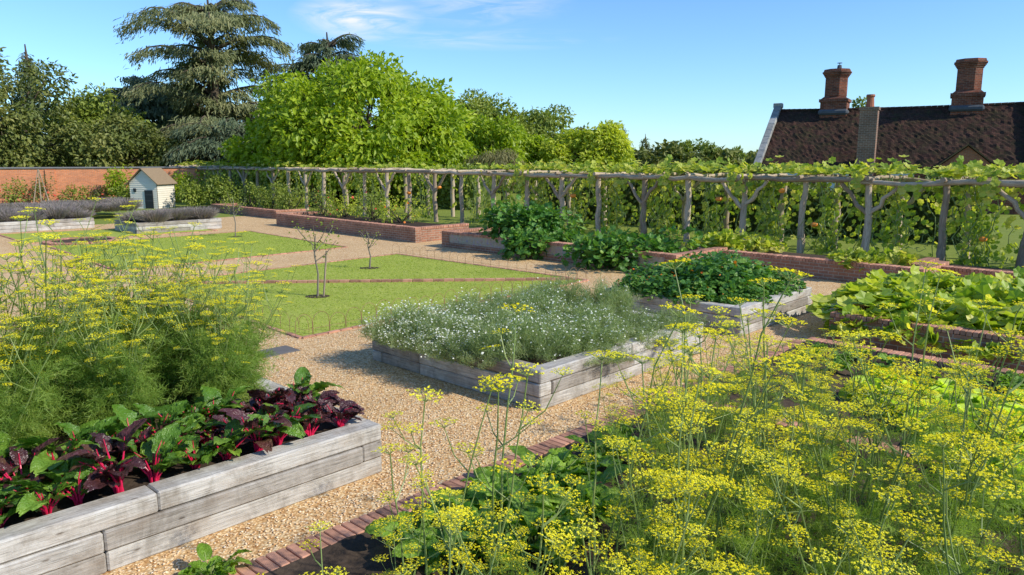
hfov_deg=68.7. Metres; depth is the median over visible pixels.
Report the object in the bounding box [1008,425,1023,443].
lettuce
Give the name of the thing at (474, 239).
brick planter
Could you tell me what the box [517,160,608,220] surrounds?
squash vine
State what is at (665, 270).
nasturtium
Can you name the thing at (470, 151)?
broadleaf tree
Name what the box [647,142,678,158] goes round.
broadleaf tree
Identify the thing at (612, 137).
broadleaf tree
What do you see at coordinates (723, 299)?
nasturtium
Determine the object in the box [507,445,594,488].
spinach plant
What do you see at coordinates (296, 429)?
chard plant
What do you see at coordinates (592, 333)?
chamomile
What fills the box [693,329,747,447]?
fennel plant
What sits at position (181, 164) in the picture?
squash vine
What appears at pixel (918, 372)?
seedling
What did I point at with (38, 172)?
garden obelisk
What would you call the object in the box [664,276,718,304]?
nasturtium
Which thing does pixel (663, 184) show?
squash vine
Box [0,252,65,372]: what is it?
fennel plant
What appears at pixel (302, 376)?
chard plant
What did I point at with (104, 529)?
raised bed
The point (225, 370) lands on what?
fennel plant
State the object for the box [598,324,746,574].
fennel plant
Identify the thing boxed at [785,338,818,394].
fennel plant
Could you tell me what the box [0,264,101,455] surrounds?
fennel plant
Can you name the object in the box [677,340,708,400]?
fennel plant
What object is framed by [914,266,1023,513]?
fennel plant
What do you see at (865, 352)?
seedling
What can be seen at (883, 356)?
seedling
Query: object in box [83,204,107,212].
lavender
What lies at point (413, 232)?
brick planter
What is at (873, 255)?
trailing squash
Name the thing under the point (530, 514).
spinach plant
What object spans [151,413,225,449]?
chard plant
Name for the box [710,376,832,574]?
fennel plant
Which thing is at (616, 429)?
fennel plant
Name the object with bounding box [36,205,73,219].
lavender
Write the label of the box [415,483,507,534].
spinach plant
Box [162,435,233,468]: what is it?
chard plant
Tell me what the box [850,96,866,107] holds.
broadleaf tree
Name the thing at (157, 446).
chard plant
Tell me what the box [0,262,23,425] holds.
fennel plant
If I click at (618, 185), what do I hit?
squash vine
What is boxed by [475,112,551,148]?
broadleaf tree
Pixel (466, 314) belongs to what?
chamomile
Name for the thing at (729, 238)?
trailing squash
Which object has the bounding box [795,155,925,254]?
squash vine
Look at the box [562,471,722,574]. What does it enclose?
fennel plant
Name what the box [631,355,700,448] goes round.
fennel plant
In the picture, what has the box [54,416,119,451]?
chard plant
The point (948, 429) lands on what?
lettuce
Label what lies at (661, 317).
chamomile
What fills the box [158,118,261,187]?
cedar tree
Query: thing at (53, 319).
fennel plant
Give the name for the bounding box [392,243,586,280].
hoop fence
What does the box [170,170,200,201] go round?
climbing plant
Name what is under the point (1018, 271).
squash plant
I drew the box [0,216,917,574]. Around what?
gravel path
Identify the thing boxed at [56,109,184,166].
broadleaf tree
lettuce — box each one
[838,375,887,405]
[866,367,904,385]
[866,395,910,418]
[869,377,892,387]
[876,386,920,399]
[895,404,940,433]
[898,378,931,395]
[902,398,951,412]
[908,375,932,385]
[912,431,967,451]
[919,422,970,439]
[922,386,964,401]
[923,392,957,406]
[933,378,969,393]
[936,411,982,433]
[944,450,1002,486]
[947,403,993,421]
[957,391,1007,408]
[972,434,1016,456]
[973,388,1001,397]
[977,422,1023,443]
[985,476,1023,506]
[991,404,1023,422]
[992,415,1023,430]
[994,457,1023,479]
[1004,389,1023,404]
[1005,402,1023,408]
[1007,442,1023,455]
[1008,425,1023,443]
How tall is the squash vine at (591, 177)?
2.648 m
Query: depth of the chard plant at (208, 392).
6.41 m
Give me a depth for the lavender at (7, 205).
33.46 m
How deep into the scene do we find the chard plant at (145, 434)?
5.61 m
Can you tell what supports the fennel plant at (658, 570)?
on the planting bed at (352, 547)
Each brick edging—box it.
[0,228,217,243]
[42,236,118,244]
[49,231,347,270]
[148,253,588,338]
[158,277,575,283]
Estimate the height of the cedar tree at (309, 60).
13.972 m
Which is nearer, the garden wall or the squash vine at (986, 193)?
the squash vine at (986, 193)
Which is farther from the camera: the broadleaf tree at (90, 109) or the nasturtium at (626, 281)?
the broadleaf tree at (90, 109)
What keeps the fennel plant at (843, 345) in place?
on the planting bed at (352, 547)
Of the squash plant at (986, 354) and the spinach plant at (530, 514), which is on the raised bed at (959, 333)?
the squash plant at (986, 354)
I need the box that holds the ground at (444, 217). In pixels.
[92,188,1023,268]
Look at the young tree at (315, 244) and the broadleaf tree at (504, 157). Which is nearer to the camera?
the young tree at (315, 244)
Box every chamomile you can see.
[355,302,423,345]
[374,317,440,351]
[378,297,450,333]
[400,305,478,342]
[401,324,468,356]
[412,326,483,364]
[422,299,502,324]
[435,287,511,311]
[435,314,503,348]
[444,298,514,332]
[444,335,511,369]
[466,306,560,363]
[483,284,542,304]
[483,284,563,317]
[485,302,548,330]
[500,312,576,361]
[501,307,561,347]
[505,282,568,310]
[511,293,574,326]
[518,270,595,308]
[518,277,575,299]
[533,315,630,355]
[535,300,613,339]
[540,295,597,326]
[555,309,637,348]
[559,297,626,325]
[560,338,638,366]
[576,273,641,315]
[594,299,658,323]
[598,310,678,343]
[628,330,683,349]
[641,302,710,331]
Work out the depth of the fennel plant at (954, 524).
4.18 m
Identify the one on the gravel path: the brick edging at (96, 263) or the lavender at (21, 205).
the brick edging at (96, 263)
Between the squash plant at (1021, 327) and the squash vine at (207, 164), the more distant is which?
the squash vine at (207, 164)
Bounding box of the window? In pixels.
[827,173,848,189]
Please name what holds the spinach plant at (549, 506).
on the planting bed at (352, 547)
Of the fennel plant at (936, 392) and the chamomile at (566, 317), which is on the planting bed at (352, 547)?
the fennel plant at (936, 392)
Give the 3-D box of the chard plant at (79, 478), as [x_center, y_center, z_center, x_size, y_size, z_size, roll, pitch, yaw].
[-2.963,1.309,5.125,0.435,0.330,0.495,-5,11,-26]
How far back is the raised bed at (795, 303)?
12.14 m
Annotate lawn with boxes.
[1,229,211,242]
[55,231,340,268]
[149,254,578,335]
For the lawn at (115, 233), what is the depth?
27.34 m
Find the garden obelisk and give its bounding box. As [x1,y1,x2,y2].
[33,169,48,201]
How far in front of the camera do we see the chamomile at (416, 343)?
9.23 m
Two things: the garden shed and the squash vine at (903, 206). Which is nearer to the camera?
the squash vine at (903, 206)
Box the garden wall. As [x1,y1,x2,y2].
[0,166,210,203]
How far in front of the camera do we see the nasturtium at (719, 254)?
14.05 m
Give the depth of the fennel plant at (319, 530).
3.45 m
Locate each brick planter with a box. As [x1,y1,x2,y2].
[211,203,305,218]
[276,211,468,242]
[442,227,727,270]
[691,246,948,281]
[908,257,1023,277]
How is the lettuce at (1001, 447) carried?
on the planting bed at (352, 547)
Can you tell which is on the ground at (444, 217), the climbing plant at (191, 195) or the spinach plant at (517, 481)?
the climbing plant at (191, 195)
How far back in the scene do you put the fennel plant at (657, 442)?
6.08 m
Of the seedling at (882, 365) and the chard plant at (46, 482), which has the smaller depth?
the chard plant at (46, 482)
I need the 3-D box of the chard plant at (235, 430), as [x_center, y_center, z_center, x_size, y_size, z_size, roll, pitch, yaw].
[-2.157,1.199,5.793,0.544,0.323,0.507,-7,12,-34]
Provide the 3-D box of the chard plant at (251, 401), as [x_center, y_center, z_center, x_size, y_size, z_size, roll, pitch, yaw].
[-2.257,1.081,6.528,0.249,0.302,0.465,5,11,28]
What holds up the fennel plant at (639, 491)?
on the planting bed at (352, 547)
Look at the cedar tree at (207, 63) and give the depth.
58.09 m
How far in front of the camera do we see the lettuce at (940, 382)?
8.27 m
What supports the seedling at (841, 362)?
on the planting bed at (352, 547)
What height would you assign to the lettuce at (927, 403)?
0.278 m
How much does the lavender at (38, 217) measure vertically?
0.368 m
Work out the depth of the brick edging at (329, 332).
16.70 m
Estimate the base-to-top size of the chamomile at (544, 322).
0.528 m
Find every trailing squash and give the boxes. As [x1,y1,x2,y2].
[478,194,588,242]
[497,222,579,259]
[554,224,706,271]
[681,228,784,252]
[827,246,918,271]
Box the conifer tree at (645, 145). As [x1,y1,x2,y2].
[639,134,651,151]
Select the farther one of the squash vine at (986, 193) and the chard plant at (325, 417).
the squash vine at (986, 193)
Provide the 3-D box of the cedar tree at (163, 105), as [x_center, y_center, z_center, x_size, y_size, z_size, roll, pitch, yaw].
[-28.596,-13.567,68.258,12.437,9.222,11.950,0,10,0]
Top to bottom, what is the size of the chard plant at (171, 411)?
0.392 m
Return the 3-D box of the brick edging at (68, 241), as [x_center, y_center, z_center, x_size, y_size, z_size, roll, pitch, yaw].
[-14.200,-1.544,24.695,2.200,0.068,2.205,0,10,0]
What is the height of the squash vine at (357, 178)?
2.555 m
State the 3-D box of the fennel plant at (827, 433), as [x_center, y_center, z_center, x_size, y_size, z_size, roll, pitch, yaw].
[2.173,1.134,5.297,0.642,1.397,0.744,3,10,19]
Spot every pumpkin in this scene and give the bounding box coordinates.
[810,220,817,226]
[979,235,986,241]
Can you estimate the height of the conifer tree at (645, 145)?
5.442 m
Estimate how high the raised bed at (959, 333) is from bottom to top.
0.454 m
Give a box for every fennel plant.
[0,207,129,435]
[0,233,163,397]
[0,238,120,438]
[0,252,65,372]
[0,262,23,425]
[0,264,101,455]
[19,215,187,384]
[31,253,182,439]
[38,197,217,388]
[49,221,234,406]
[127,245,257,383]
[151,246,275,404]
[161,231,300,392]
[257,520,346,574]
[319,542,477,574]
[371,375,510,574]
[372,504,438,574]
[393,505,503,574]
[395,451,595,574]
[415,470,514,574]
[438,508,533,574]
[452,302,573,574]
[465,559,487,574]
[536,301,701,574]
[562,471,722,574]
[592,383,630,459]
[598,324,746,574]
[598,404,730,574]
[601,537,709,574]
[603,345,735,574]
[625,265,812,574]
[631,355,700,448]
[631,458,821,574]
[633,343,699,488]
[651,343,682,434]
[653,258,740,574]
[661,361,796,530]
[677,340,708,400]
[685,329,739,421]
[686,407,827,574]
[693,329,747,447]
[701,528,920,574]
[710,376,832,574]
[713,277,798,528]
[717,347,802,478]
[718,297,840,574]
[721,315,755,393]
[732,339,809,426]
[750,331,943,574]
[753,440,918,574]
[775,365,879,537]
[783,356,890,472]
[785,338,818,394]
[785,339,842,452]
[788,401,928,574]
[795,328,842,420]
[825,321,943,513]
[836,330,1023,574]
[839,506,917,574]
[846,260,963,563]
[891,325,1023,574]
[901,434,1023,574]
[905,347,984,473]
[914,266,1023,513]
[917,345,1023,541]
[933,375,1023,574]
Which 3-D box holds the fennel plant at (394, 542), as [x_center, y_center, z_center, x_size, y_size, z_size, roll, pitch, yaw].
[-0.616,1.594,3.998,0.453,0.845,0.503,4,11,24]
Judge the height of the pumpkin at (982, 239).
0.172 m
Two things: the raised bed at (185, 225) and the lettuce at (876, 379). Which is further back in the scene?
the raised bed at (185, 225)
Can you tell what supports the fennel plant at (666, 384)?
on the planting bed at (352, 547)
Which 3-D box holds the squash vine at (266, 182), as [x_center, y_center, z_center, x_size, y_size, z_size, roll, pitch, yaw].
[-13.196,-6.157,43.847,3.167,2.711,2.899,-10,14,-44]
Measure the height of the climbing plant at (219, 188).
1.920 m
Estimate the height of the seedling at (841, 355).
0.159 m
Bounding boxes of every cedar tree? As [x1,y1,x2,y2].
[41,75,199,164]
[113,0,295,166]
[128,91,248,162]
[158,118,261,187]
[256,32,378,127]
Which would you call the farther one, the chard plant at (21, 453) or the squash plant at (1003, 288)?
the squash plant at (1003, 288)
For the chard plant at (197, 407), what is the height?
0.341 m
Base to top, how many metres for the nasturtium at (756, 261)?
0.586 m
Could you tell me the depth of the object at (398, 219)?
27.51 m
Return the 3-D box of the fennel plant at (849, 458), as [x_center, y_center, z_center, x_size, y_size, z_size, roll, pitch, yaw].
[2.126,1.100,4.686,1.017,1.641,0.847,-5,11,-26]
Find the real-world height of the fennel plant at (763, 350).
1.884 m
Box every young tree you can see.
[222,188,248,236]
[289,218,339,297]
[359,230,380,268]
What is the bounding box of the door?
[144,190,153,208]
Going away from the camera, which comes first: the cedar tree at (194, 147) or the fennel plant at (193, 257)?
the fennel plant at (193, 257)
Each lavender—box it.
[0,208,22,215]
[0,211,32,221]
[1,202,36,209]
[10,213,47,220]
[12,202,47,208]
[21,210,51,219]
[24,204,62,211]
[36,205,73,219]
[40,200,72,202]
[41,202,76,207]
[48,206,83,218]
[56,202,88,208]
[67,209,94,218]
[73,200,101,203]
[82,201,111,204]
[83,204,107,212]
[95,203,124,211]
[97,196,124,201]
[106,197,133,202]
[111,198,142,210]
[114,212,134,221]
[133,209,173,221]
[134,210,172,222]
[155,207,190,215]
[156,207,193,220]
[171,208,205,219]
[178,205,211,212]
[186,207,218,219]
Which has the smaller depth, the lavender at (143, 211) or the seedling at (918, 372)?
the seedling at (918, 372)
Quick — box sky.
[0,0,1023,152]
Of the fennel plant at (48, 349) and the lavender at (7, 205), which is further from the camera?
the lavender at (7, 205)
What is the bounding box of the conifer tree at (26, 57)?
[4,44,60,155]
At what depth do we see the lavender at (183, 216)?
28.55 m
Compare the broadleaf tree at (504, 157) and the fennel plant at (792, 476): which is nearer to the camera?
the fennel plant at (792, 476)
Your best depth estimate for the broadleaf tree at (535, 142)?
60.30 m
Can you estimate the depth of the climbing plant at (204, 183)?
44.12 m
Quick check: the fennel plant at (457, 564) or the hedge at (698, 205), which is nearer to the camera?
the fennel plant at (457, 564)
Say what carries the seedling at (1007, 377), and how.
on the planting bed at (352, 547)
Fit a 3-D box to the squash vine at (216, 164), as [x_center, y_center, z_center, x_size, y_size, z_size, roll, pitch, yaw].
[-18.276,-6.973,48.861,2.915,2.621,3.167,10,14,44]
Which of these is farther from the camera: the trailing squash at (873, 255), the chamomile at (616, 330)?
the trailing squash at (873, 255)
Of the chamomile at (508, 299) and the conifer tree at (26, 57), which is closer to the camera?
the chamomile at (508, 299)
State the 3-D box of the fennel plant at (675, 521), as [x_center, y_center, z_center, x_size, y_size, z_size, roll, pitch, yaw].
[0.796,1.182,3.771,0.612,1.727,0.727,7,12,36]
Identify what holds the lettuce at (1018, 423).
on the planting bed at (352, 547)
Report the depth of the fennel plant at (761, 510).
3.75 m
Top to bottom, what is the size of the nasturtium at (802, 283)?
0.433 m
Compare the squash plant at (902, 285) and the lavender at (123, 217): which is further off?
the lavender at (123, 217)
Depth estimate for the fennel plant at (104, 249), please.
7.31 m
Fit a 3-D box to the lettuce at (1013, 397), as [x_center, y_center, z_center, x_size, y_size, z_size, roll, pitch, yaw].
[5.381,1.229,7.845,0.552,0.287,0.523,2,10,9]
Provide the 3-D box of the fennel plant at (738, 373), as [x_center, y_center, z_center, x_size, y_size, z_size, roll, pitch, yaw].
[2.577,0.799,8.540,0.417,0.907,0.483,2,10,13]
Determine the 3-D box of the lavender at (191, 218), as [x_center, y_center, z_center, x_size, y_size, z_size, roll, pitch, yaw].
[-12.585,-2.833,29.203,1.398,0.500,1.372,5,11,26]
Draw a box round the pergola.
[169,165,1023,267]
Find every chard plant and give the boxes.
[0,426,95,476]
[0,432,39,457]
[0,437,58,490]
[0,465,31,497]
[0,472,77,516]
[0,487,39,528]
[5,455,31,476]
[37,457,110,505]
[39,444,114,490]
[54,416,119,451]
[56,418,148,493]
[79,404,155,441]
[103,436,122,466]
[109,419,180,469]
[110,423,200,482]
[132,400,201,433]
[135,396,224,432]
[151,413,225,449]
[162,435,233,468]
[176,385,253,429]
[180,425,224,443]
[200,414,272,463]
[212,412,252,431]
[219,408,291,452]
[230,398,270,412]
[234,399,281,414]
[246,387,312,404]
[248,403,320,446]
[273,385,313,416]
[286,367,343,403]
[288,401,333,436]
[296,386,344,413]
[318,399,364,427]
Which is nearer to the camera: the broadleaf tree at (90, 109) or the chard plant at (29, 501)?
the chard plant at (29, 501)
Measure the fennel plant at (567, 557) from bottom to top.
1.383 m
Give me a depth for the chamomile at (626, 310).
10.70 m
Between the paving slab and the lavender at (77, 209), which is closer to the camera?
the paving slab
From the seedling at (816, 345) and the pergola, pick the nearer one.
the seedling at (816, 345)
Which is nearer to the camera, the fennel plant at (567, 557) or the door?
the fennel plant at (567, 557)
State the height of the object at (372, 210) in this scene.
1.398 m
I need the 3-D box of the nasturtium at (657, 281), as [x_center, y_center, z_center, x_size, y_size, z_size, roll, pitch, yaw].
[2.518,-0.032,12.693,0.914,0.449,0.920,1,10,3]
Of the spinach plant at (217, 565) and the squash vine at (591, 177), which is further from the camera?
the squash vine at (591, 177)
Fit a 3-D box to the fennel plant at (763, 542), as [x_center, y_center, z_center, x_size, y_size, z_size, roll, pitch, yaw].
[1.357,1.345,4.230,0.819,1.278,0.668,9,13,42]
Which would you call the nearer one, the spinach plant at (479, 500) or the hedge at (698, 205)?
the spinach plant at (479, 500)
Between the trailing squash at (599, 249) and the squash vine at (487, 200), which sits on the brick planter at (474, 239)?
the trailing squash at (599, 249)
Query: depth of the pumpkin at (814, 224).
20.73 m
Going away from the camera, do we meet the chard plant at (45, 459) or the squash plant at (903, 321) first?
the chard plant at (45, 459)
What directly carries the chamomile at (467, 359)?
on the raised bed at (580, 380)
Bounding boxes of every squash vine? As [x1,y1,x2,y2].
[174,161,215,165]
[184,159,233,183]
[195,161,241,196]
[203,161,254,200]
[215,161,266,194]
[227,160,276,202]
[239,159,298,204]
[259,160,315,205]
[268,160,330,206]
[291,163,350,207]
[305,162,362,210]
[342,163,406,214]
[363,161,431,214]
[412,163,481,219]
[463,161,534,223]
[490,156,570,215]
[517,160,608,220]
[559,160,647,233]
[588,160,694,236]
[631,154,734,240]
[684,155,784,242]
[731,161,848,250]
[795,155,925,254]
[850,157,995,257]
[925,155,1023,268]
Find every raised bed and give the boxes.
[0,217,94,232]
[0,377,381,574]
[114,218,221,233]
[372,304,702,410]
[606,285,811,336]
[828,304,1023,371]
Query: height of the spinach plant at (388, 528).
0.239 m
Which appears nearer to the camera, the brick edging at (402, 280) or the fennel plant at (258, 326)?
the fennel plant at (258, 326)
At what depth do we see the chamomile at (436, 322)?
9.50 m
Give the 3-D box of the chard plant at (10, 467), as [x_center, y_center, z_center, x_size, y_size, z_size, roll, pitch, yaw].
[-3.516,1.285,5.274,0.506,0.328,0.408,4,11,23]
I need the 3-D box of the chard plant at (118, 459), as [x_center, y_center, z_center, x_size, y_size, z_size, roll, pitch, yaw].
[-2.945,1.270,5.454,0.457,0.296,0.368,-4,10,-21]
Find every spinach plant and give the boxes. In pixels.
[178,543,251,574]
[365,511,444,546]
[391,528,479,574]
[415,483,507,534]
[430,474,531,536]
[448,502,554,570]
[460,466,564,526]
[466,465,566,497]
[496,483,601,573]
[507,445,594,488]
[521,480,631,547]
[535,447,620,473]
[550,464,634,518]
[564,426,637,464]
[604,419,649,450]
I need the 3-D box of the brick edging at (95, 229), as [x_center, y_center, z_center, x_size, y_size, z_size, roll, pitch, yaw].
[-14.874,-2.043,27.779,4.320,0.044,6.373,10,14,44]
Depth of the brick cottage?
40.40 m
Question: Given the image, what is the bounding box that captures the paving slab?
[256,345,299,357]
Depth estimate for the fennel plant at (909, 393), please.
4.98 m
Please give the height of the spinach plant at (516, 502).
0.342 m
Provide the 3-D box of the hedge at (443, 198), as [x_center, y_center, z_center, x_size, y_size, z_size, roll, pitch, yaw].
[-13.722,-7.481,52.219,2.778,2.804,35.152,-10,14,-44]
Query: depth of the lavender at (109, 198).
36.89 m
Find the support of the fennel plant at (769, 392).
on the planting bed at (352, 547)
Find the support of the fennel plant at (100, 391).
on the raised bed at (104, 529)
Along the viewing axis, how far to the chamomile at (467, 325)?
9.39 m
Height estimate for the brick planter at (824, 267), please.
0.474 m
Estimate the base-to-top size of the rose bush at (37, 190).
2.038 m
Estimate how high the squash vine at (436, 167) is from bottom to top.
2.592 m
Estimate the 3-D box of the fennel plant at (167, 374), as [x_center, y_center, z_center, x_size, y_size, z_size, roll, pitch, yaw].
[-3.408,0.293,7.045,1.548,1.868,1.136,-4,11,-22]
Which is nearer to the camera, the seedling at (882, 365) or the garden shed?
the seedling at (882, 365)
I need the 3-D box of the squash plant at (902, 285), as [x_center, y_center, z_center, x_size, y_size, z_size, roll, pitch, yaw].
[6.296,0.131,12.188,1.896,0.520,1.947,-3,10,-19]
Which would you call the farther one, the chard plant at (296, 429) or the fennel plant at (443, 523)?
the chard plant at (296, 429)
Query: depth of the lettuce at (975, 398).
7.79 m
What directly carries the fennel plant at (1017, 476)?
on the planting bed at (352, 547)
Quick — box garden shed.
[125,168,177,208]
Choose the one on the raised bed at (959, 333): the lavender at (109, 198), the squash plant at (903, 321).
the squash plant at (903, 321)
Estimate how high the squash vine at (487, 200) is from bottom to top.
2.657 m
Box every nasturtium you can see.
[609,273,652,296]
[625,261,678,289]
[634,273,684,300]
[649,256,721,295]
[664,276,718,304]
[670,253,723,288]
[674,250,709,264]
[678,256,758,299]
[702,248,750,268]
[710,254,778,294]
[713,292,742,304]
[725,282,773,306]
[737,256,781,283]
[755,278,792,297]
[768,267,806,292]
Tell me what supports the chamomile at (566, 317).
on the raised bed at (580, 380)
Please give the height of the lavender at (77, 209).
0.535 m
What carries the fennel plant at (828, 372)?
on the planting bed at (352, 547)
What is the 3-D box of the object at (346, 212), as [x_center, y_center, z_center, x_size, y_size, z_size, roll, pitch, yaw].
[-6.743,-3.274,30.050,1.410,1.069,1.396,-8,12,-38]
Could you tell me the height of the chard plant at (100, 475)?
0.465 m
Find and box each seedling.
[798,345,821,356]
[805,341,828,350]
[819,356,853,373]
[831,349,856,364]
[842,349,875,360]
[872,362,890,367]
[873,352,908,365]
[908,362,941,377]
[958,371,992,387]
[987,367,1023,383]
[995,376,1023,389]
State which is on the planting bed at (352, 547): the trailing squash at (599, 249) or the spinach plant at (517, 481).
the spinach plant at (517, 481)
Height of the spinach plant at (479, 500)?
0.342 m
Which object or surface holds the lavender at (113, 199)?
on the ground at (444, 217)
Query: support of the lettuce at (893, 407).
on the planting bed at (352, 547)
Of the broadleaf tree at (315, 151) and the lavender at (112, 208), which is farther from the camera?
the broadleaf tree at (315, 151)
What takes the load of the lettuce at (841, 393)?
on the planting bed at (352, 547)
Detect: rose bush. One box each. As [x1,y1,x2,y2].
[0,176,27,203]
[22,172,58,202]
[57,184,91,200]
[87,185,113,199]
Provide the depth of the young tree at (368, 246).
18.61 m
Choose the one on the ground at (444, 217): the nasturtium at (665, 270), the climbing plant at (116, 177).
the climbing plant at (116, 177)
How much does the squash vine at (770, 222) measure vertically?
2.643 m
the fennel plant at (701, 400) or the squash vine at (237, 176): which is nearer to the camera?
the fennel plant at (701, 400)
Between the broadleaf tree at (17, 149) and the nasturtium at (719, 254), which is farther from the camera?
the broadleaf tree at (17, 149)
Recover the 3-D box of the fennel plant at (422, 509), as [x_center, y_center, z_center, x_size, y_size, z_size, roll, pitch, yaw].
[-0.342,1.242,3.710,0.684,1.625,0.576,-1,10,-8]
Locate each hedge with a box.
[233,162,500,209]
[521,170,983,244]
[578,138,760,184]
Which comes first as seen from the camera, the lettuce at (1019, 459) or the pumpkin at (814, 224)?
the lettuce at (1019, 459)
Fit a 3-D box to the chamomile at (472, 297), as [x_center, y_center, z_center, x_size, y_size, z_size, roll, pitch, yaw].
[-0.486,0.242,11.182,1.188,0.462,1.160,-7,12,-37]
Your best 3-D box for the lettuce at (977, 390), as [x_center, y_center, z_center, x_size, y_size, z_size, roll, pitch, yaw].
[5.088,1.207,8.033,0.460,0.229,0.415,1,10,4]
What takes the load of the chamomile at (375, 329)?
on the raised bed at (580, 380)
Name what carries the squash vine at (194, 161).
attached to the pergola
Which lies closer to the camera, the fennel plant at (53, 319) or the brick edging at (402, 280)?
the fennel plant at (53, 319)
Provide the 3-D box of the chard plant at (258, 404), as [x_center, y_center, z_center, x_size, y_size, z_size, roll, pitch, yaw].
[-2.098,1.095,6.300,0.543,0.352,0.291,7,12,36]
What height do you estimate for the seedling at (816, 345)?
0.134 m
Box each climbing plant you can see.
[102,164,133,196]
[107,177,130,198]
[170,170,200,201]
[177,178,208,207]
[197,170,236,204]
[201,174,241,205]
[234,179,269,206]
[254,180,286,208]
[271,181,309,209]
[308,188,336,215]
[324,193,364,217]
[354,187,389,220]
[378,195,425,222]
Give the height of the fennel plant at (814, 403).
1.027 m
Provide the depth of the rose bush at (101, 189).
45.76 m
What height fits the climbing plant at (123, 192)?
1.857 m
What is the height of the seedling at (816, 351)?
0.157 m
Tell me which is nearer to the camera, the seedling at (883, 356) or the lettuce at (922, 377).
the lettuce at (922, 377)
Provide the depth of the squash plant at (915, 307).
10.84 m
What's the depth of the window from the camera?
40.72 m
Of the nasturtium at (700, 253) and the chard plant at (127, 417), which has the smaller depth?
the chard plant at (127, 417)
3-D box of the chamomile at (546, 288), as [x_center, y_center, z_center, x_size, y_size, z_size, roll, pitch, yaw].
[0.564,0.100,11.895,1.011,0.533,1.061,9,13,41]
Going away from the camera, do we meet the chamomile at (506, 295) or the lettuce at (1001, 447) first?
the lettuce at (1001, 447)
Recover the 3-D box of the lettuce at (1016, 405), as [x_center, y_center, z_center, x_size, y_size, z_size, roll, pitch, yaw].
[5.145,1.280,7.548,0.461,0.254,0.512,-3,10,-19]
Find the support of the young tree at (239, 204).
on the lawn at (228, 245)
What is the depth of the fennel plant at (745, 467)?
5.38 m
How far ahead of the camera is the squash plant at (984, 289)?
11.19 m
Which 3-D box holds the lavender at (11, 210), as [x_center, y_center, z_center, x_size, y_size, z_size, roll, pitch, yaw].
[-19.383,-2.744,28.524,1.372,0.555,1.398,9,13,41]
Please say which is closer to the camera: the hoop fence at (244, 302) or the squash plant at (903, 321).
the squash plant at (903, 321)
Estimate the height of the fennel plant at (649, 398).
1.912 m
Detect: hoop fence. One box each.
[146,270,308,333]
[295,268,584,336]
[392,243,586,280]
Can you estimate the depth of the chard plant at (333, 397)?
6.69 m
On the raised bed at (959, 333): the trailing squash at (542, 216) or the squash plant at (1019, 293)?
the squash plant at (1019, 293)
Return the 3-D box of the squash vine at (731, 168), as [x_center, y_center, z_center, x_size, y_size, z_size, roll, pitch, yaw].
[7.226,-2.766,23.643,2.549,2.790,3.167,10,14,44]
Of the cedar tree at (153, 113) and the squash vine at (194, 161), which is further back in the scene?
the cedar tree at (153, 113)
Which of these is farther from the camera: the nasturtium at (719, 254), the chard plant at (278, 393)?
the nasturtium at (719, 254)
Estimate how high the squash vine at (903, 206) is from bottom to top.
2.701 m
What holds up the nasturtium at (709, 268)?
on the raised bed at (795, 303)
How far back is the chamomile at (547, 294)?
11.06 m
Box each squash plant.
[805,282,941,328]
[823,305,888,334]
[837,268,951,291]
[842,277,938,311]
[873,309,945,349]
[885,287,1007,331]
[887,264,956,288]
[899,285,999,314]
[918,271,1001,293]
[927,296,1023,335]
[944,329,1018,361]
[945,275,1018,314]
[985,313,1023,334]
[990,266,1023,286]
[992,278,1016,299]
[999,278,1023,316]
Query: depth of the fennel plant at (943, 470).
3.55 m
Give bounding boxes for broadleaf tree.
[0,47,97,166]
[39,82,153,160]
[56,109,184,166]
[217,114,273,182]
[241,49,476,197]
[269,125,404,202]
[399,132,476,164]
[453,88,517,146]
[457,113,533,164]
[463,147,532,200]
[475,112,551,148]
[505,104,576,139]
[519,133,549,170]
[536,122,607,171]
[549,125,587,141]
[582,120,638,171]
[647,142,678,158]
[672,138,719,158]
[700,145,747,172]
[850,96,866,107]
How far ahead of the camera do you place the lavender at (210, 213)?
29.08 m
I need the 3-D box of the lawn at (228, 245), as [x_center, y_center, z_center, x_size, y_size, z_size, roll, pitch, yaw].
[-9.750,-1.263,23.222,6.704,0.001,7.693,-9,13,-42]
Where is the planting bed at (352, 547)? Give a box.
[228,337,1023,574]
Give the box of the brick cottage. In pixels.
[753,58,1023,214]
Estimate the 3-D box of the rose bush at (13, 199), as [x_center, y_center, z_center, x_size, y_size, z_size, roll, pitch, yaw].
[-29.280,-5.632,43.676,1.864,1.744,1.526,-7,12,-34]
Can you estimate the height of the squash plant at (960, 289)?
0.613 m
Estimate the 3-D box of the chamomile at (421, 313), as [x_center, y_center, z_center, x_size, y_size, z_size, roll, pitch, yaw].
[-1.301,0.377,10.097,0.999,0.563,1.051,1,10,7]
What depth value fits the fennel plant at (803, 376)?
4.80 m

